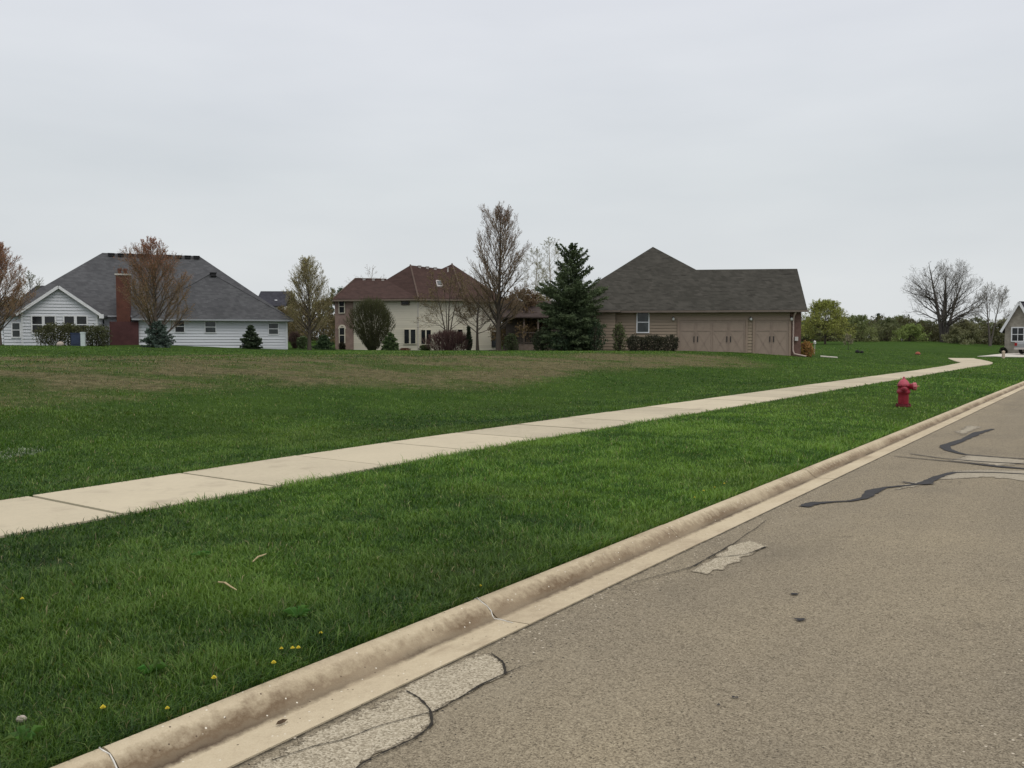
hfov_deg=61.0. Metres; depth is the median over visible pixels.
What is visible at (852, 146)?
sky
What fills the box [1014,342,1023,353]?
pickup truck
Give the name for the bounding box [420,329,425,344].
window
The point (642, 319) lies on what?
window
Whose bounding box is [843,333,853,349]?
sapling
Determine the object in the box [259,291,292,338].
house
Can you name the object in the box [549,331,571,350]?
shrub
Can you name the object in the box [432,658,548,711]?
road crack
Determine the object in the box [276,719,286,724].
dead leaf
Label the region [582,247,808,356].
tan garage house
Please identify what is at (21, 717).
stone
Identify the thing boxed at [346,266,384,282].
weeping birch
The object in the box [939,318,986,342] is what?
hedgerow tree
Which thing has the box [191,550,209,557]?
weed
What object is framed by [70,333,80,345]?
utility box
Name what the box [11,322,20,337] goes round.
window
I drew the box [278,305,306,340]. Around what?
background tree
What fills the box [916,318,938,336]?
hedgerow tree
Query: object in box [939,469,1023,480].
worn road patch
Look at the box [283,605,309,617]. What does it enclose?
weed
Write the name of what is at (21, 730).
weed
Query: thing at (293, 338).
purple shrub
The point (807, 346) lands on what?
orange shrub
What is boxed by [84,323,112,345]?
hedge
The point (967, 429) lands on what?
worn road patch
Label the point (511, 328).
porch house
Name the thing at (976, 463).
crack sealant
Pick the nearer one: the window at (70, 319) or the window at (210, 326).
the window at (70, 319)
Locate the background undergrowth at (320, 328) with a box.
[291,311,502,341]
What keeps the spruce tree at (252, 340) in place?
on the ground at (298, 374)
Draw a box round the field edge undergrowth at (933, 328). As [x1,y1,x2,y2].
[801,312,1004,344]
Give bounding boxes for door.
[71,335,80,343]
[679,320,744,352]
[755,320,788,355]
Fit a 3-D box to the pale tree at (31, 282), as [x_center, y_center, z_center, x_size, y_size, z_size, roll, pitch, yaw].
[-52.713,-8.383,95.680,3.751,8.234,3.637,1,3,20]
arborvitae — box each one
[338,342,345,349]
[464,326,472,349]
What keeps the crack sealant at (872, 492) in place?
on the road
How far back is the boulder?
56.99 m
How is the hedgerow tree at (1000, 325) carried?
on the ground at (298, 374)
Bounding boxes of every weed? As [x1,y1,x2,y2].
[0,725,45,745]
[137,659,167,673]
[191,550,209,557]
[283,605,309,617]
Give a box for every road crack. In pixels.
[273,711,431,759]
[356,690,433,767]
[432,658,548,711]
[491,653,506,672]
[635,544,730,581]
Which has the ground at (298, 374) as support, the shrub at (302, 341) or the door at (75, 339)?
the shrub at (302, 341)
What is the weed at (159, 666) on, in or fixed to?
on the ground at (298, 374)
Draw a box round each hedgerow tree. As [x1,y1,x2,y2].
[801,316,831,341]
[830,314,878,341]
[868,316,902,340]
[890,322,932,341]
[894,315,916,339]
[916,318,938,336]
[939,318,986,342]
[941,327,975,344]
[964,316,994,330]
[990,317,1006,344]
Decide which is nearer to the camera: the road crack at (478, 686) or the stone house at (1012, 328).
the road crack at (478, 686)
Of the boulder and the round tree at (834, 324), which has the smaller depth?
the boulder
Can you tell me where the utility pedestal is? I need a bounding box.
[80,332,85,345]
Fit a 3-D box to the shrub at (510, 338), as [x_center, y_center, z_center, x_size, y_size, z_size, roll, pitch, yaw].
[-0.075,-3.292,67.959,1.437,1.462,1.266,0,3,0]
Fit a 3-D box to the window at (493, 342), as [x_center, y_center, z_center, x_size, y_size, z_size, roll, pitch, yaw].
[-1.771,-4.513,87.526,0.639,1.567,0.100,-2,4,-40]
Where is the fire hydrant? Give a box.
[895,377,918,406]
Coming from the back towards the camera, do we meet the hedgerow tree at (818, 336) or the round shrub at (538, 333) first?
the hedgerow tree at (818, 336)
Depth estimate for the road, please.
4.46 m
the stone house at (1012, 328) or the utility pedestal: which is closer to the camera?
the utility pedestal
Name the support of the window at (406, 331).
in the cream house at (397, 292)
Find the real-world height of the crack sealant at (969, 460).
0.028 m
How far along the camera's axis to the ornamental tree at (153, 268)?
59.39 m
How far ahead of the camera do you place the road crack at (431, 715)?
3.58 m
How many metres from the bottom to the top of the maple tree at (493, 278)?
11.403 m
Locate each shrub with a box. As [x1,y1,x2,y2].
[289,330,302,347]
[297,335,307,348]
[343,294,395,349]
[418,344,431,350]
[422,329,470,350]
[503,333,519,349]
[531,329,549,350]
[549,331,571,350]
[586,320,607,350]
[612,322,627,350]
[801,340,815,356]
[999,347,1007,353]
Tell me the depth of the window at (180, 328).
68.98 m
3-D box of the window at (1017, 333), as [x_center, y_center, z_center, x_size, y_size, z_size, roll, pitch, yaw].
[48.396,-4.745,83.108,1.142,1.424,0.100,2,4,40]
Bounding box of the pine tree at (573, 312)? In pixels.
[535,242,608,350]
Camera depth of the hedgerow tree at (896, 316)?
145.13 m
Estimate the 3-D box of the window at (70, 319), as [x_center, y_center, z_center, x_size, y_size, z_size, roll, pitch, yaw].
[-32.130,-4.310,63.068,0.808,1.367,0.100,-1,3,-20]
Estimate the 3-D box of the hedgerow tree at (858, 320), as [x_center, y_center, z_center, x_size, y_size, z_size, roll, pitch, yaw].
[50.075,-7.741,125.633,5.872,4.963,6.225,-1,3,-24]
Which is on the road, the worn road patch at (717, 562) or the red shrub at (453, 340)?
the worn road patch at (717, 562)
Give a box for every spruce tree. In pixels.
[140,321,175,347]
[239,325,262,348]
[312,335,335,349]
[381,332,398,349]
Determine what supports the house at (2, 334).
on the ground at (298, 374)
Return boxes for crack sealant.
[800,472,1022,506]
[898,456,1023,468]
[915,454,1023,463]
[940,429,1023,458]
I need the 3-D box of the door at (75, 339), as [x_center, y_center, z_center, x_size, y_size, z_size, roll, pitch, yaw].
[-28.848,-2.939,57.499,0.590,0.597,0.047,-1,3,-12]
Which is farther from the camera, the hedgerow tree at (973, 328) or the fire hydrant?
the hedgerow tree at (973, 328)
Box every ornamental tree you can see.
[0,242,38,344]
[112,235,195,338]
[282,254,334,349]
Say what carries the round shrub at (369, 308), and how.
on the ground at (298, 374)
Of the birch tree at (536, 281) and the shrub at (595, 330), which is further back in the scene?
the birch tree at (536, 281)
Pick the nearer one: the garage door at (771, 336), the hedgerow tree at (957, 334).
the garage door at (771, 336)
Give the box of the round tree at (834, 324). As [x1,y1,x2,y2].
[801,298,856,343]
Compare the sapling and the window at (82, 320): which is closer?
the window at (82, 320)
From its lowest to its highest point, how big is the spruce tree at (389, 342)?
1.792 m
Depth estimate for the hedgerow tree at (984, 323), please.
145.02 m
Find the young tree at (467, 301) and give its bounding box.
[452,293,501,349]
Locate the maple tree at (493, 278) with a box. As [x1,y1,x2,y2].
[464,201,535,348]
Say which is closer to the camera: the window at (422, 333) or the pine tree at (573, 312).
the pine tree at (573, 312)
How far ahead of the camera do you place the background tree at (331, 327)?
107.01 m
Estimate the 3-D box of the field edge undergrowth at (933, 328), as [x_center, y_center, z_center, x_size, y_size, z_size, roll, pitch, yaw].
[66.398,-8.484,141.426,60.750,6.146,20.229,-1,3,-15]
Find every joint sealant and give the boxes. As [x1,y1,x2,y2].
[99,747,116,767]
[474,597,512,622]
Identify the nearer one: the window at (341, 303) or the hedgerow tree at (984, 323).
the window at (341, 303)
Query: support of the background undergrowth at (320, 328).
on the ground at (298, 374)
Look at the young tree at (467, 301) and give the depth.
70.83 m
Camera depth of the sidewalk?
10.37 m
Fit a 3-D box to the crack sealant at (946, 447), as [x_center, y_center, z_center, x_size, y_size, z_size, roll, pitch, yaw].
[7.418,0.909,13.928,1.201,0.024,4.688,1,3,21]
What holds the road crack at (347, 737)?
on the worn road patch at (440, 688)
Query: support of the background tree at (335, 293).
on the ground at (298, 374)
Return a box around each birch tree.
[519,246,547,299]
[529,237,569,300]
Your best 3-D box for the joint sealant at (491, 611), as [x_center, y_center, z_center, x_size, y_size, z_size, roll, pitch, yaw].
[-0.108,1.320,5.060,0.303,0.098,0.027,2,4,41]
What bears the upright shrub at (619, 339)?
on the ground at (298, 374)
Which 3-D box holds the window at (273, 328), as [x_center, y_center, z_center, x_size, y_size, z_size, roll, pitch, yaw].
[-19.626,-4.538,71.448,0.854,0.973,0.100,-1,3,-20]
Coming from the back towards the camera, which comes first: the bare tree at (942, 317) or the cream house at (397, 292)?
the bare tree at (942, 317)
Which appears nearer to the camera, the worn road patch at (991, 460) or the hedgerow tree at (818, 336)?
the worn road patch at (991, 460)
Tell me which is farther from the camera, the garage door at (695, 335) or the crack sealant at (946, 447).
the garage door at (695, 335)
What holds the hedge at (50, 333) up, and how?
on the ground at (298, 374)
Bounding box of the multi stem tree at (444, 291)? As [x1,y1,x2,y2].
[413,267,481,332]
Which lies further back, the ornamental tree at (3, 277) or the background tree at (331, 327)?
the background tree at (331, 327)
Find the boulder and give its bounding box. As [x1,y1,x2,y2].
[56,341,63,345]
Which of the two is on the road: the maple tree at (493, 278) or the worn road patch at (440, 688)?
the worn road patch at (440, 688)
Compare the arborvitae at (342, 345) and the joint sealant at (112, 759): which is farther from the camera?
the arborvitae at (342, 345)
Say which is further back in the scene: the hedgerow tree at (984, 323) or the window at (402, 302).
the hedgerow tree at (984, 323)
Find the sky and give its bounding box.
[0,0,1023,337]
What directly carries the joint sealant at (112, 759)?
on the kerb
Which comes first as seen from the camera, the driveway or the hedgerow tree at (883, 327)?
the driveway
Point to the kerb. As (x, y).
(233, 729)
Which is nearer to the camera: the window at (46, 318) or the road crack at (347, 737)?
the road crack at (347, 737)
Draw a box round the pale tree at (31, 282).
[16,270,43,300]
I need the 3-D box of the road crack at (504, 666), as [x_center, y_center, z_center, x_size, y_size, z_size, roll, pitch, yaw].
[-0.056,1.385,4.320,0.036,0.005,0.303,-1,3,-14]
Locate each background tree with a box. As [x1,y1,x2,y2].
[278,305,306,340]
[286,302,316,336]
[293,295,334,343]
[326,287,341,335]
[533,292,549,300]
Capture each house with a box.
[0,253,293,348]
[0,307,5,343]
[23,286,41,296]
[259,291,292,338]
[332,263,504,350]
[501,301,559,349]
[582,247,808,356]
[1000,301,1023,352]
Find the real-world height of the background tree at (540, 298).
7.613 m
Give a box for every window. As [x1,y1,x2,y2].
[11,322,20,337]
[31,315,42,333]
[43,315,56,331]
[63,315,75,333]
[75,315,87,331]
[174,320,184,332]
[205,321,215,332]
[268,323,278,334]
[338,301,344,312]
[339,327,344,342]
[401,301,409,304]
[404,329,409,343]
[410,329,415,343]
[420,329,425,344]
[426,329,431,344]
[492,331,495,346]
[636,313,649,332]
[1011,327,1023,341]
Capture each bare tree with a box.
[902,259,990,341]
[968,282,1011,345]
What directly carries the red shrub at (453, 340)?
on the ground at (298, 374)
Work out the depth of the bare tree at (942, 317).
131.05 m
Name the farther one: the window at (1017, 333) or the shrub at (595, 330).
the window at (1017, 333)
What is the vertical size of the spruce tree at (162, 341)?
2.133 m
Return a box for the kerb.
[51,381,1023,767]
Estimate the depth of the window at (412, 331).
83.90 m
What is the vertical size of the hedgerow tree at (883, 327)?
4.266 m
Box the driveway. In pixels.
[977,353,1023,356]
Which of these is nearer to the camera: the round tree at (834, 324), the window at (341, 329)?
the window at (341, 329)
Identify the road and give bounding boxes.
[232,389,1023,767]
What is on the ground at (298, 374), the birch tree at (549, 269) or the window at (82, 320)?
the birch tree at (549, 269)
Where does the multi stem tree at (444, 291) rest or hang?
on the ground at (298, 374)
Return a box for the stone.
[16,715,26,721]
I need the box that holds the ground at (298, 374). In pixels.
[0,340,1023,767]
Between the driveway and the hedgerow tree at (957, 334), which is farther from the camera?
the hedgerow tree at (957, 334)
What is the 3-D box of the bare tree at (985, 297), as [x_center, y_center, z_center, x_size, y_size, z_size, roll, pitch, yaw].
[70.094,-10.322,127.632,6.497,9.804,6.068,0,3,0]
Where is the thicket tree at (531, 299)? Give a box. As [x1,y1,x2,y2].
[488,286,548,348]
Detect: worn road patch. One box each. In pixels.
[251,653,507,767]
[692,540,766,573]
[895,481,921,489]
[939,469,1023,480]
[949,455,1023,465]
[955,426,980,433]
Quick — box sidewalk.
[0,358,992,537]
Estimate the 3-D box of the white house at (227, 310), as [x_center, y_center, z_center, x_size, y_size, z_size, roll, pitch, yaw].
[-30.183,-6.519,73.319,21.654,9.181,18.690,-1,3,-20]
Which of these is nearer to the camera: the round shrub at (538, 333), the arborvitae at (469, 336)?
the round shrub at (538, 333)
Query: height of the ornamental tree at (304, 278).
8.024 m
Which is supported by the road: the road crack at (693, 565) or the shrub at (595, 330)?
the road crack at (693, 565)
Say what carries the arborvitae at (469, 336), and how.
on the ground at (298, 374)
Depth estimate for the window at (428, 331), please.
84.05 m
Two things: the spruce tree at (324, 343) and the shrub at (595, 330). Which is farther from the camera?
the spruce tree at (324, 343)
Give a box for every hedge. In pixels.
[31,322,90,345]
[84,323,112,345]
[626,333,679,350]
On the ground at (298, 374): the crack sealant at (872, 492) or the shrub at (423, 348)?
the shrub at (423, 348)
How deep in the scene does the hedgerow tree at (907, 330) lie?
127.08 m
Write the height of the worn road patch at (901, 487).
0.004 m
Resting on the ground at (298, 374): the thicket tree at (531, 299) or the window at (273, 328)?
the thicket tree at (531, 299)
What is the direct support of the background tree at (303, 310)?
on the ground at (298, 374)
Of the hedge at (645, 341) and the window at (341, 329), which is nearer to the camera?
the hedge at (645, 341)

